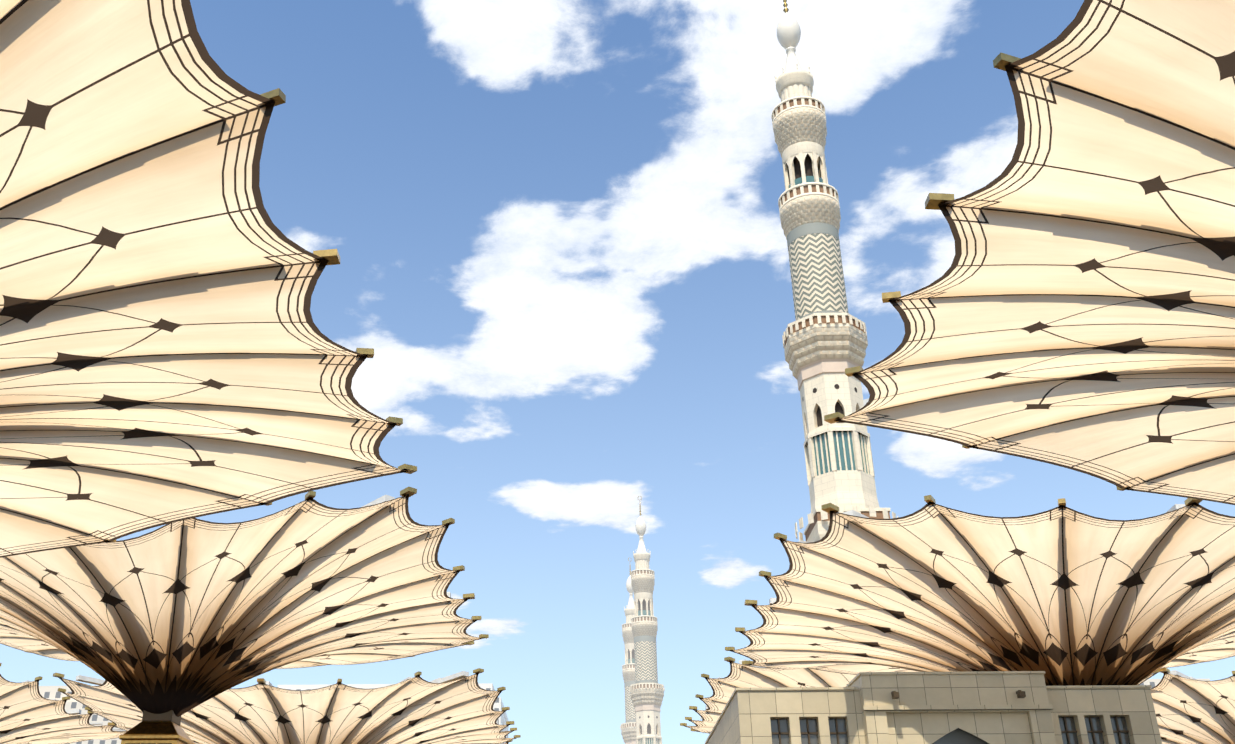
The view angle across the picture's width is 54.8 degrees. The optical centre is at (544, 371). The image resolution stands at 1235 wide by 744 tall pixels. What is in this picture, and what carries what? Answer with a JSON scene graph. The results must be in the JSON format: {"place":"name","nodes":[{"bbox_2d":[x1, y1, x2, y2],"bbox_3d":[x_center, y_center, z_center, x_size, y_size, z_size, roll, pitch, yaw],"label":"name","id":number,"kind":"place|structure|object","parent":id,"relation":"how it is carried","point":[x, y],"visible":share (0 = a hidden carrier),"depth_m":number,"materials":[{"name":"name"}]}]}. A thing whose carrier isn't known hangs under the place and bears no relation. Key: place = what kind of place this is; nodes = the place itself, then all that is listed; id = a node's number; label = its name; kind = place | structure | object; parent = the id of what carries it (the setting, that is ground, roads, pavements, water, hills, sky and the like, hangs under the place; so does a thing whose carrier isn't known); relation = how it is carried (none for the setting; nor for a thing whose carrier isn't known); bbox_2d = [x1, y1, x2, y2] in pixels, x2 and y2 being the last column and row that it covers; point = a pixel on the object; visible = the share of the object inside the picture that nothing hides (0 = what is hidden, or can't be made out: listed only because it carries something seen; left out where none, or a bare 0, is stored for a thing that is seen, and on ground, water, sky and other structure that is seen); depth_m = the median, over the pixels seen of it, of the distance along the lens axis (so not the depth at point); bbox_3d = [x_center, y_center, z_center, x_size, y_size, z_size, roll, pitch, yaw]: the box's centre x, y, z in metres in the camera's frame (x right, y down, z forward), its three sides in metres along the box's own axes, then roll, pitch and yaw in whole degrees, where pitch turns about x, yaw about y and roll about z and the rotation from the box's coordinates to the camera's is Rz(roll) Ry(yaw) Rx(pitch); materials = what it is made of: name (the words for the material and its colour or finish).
{"place":"outdoors","nodes":[
{"label":"outdoors","id":0,"kind":"place"},
{"bbox_2d":[39,686,120,743],"bbox_3d":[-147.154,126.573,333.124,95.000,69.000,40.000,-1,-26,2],"label":"hotel","id":1,"kind":"structure","parent":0,"point":[49,692],"depth_m":327.02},
{"bbox_2d":[277,683,508,743],"bbox_3d":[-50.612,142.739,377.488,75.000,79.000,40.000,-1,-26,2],"label":"hotel","id":2,"kind":"structure","parent":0,"point":[498,705],"depth_m":379.63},
{"bbox_2d":[0,0,1234,743],"label":"sky","id":3,"kind":"structure","parent":0,"point":[556,231],"materials":[{"name":"blue"}]},
{"bbox_2d":[1140,679,1209,688],"bbox_3d":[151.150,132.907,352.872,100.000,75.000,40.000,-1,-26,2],"label":"hotel","id":4,"kind":"structure","parent":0,"point":[1153,682],"depth_m":352.75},
{"label":"plaza ground","id":5,"kind":"structure","parent":0,"visible":0},
{"bbox_2d":[0,674,126,743],"bbox_3d":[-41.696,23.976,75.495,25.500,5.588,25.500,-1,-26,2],"label":"umbrella canopy","id":6,"kind":"object","parent":5,"relation":"on","point":[29,714],"visible":0.96,"depth_m":75.70,"materials":[{"name":"beige fabric"}]},
{"bbox_2d":[0,663,124,730],"bbox_3d":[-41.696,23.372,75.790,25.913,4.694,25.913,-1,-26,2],"label":"umbrella rib tips","id":7,"kind":"object","parent":6,"relation":"attached to","point":[73,711],"visible":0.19,"depth_m":75.97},
{"bbox_2d":[0,0,407,557],"bbox_3d":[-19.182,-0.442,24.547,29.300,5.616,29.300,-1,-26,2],"label":"umbrella canopy","id":8,"kind":"object","parent":5,"relation":"on","point":[170,352],"visible":1,"depth_m":25.42,"materials":[{"name":"beige fabric"}]},
{"bbox_2d":[105,88,416,542],"bbox_3d":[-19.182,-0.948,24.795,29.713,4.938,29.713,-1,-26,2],"label":"umbrella rib tips","id":9,"kind":"object","parent":8,"relation":"attached to","point":[278,97],"visible":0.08,"depth_m":24.95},
{"bbox_2d":[0,494,483,716],"bbox_3d":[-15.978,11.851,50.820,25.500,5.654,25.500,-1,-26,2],"label":"umbrella canopy","id":10,"kind":"object","parent":5,"relation":"on","point":[180,618],"visible":0.96,"depth_m":46.40,"materials":[{"name":"beige fabric"}]},
{"bbox_2d":[119,710,195,743],"bbox_3d":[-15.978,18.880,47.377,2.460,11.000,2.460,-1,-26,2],"label":"umbrella column","id":11,"kind":"structure","parent":10,"relation":"attached to","point":[162,728],"depth_m":48.41,"materials":[{"name":"gold metal"}]},
{"bbox_2d":[24,487,488,656],"bbox_3d":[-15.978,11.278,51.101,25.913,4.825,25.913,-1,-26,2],"label":"umbrella rib tips","id":12,"kind":"object","parent":10,"relation":"attached to","point":[410,491],"visible":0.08,"depth_m":42.58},
{"bbox_2d":[58,673,515,743],"bbox_3d":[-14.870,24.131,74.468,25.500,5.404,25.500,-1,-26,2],"label":"umbrella canopy","id":13,"kind":"object","parent":5,"relation":"on","point":[418,709],"visible":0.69,"depth_m":68.82,"materials":[{"name":"beige fabric"}]},
{"bbox_2d":[53,668,520,741],"bbox_3d":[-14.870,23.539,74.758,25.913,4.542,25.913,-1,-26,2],"label":"umbrella rib tips","id":14,"kind":"object","parent":13,"relation":"attached to","point":[449,678],"visible":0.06,"depth_m":66.32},
{"bbox_2d":[620,558,635,743],"bbox_3d":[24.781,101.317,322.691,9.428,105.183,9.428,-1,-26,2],"label":"minaret","id":15,"kind":"object","parent":5,"relation":"on","point":[628,730],"visible":0.62,"depth_m":329.19,"materials":[{"name":"stone"}]},
{"bbox_2d":[629,496,664,743],"bbox_3d":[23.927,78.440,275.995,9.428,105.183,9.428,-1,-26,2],"label":"minaret","id":16,"kind":"object","parent":5,"relation":"on","point":[647,689],"visible":1,"depth_m":279.78,"materials":[{"name":"stone"}]},
{"bbox_2d":[771,0,897,542],"bbox_3d":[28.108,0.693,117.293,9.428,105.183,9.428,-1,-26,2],"label":"minaret","id":17,"kind":"object","parent":5,"relation":"on","point":[825,340],"visible":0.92,"depth_m":117.75,"materials":[{"name":"stone"}]},
{"bbox_2d":[685,661,1158,733],"bbox_3d":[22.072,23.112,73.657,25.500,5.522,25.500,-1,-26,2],"label":"umbrella canopy","id":18,"kind":"object","parent":5,"relation":"on","point":[740,676],"visible":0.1,"depth_m":66.81,"materials":[{"name":"beige fabric"}]},
{"bbox_2d":[680,657,1159,730],"bbox_3d":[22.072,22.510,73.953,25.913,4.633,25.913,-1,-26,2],"label":"umbrella rib tips","id":19,"kind":"object","parent":18,"relation":"attached to","point":[727,659],"depth_m":67.55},
{"bbox_2d":[705,671,1161,743],"bbox_3d":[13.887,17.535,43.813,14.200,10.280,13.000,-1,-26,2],"label":"building","id":20,"kind":"structure","parent":5,"relation":"on","point":[997,707],"depth_m":40.44,"materials":[{"name":"stone"}]},
{"bbox_2d":[729,502,1234,685],"bbox_3d":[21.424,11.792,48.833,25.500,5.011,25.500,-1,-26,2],"label":"umbrella canopy","id":21,"kind":"object","parent":5,"relation":"on","point":[1062,595],"visible":0.85,"depth_m":44.30,"materials":[{"name":"beige fabric"}]},
{"bbox_2d":[725,495,1209,664],"bbox_3d":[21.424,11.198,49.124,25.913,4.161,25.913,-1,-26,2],"label":"umbrella rib tips","id":22,"kind":"object","parent":21,"relation":"attached to","point":[828,507],"visible":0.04,"depth_m":40.66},
{"bbox_2d":[834,0,1234,504],"bbox_3d":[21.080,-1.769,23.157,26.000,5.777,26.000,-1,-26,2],"label":"umbrella canopy","id":23,"kind":"object","parent":5,"relation":"on","point":[1073,307],"visible":1,"depth_m":25.92,"materials":[{"name":"beige fabric"}]},
{"bbox_2d":[824,52,1128,490],"bbox_3d":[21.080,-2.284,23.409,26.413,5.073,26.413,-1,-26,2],"label":"umbrella rib tips","id":24,"kind":"object","parent":23,"relation":"attached to","point":[1001,61],"visible":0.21,"depth_m":24.49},
{"bbox_2d":[1150,672,1234,743],"bbox_3d":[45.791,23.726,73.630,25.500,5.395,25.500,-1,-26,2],"label":"umbrella canopy","id":25,"kind":"object","parent":5,"relation":"on","point":[1190,711],"visible":0.5,"depth_m":68.98,"materials":[{"name":"beige fabric"}]},
{"bbox_2d":[1159,668,1234,679],"bbox_3d":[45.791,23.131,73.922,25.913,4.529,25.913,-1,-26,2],"label":"umbrella rib tips","id":26,"kind":"object","parent":25,"relation":"attached to","point":[1173,672],"visible":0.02,"depth_m":65.36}
]}

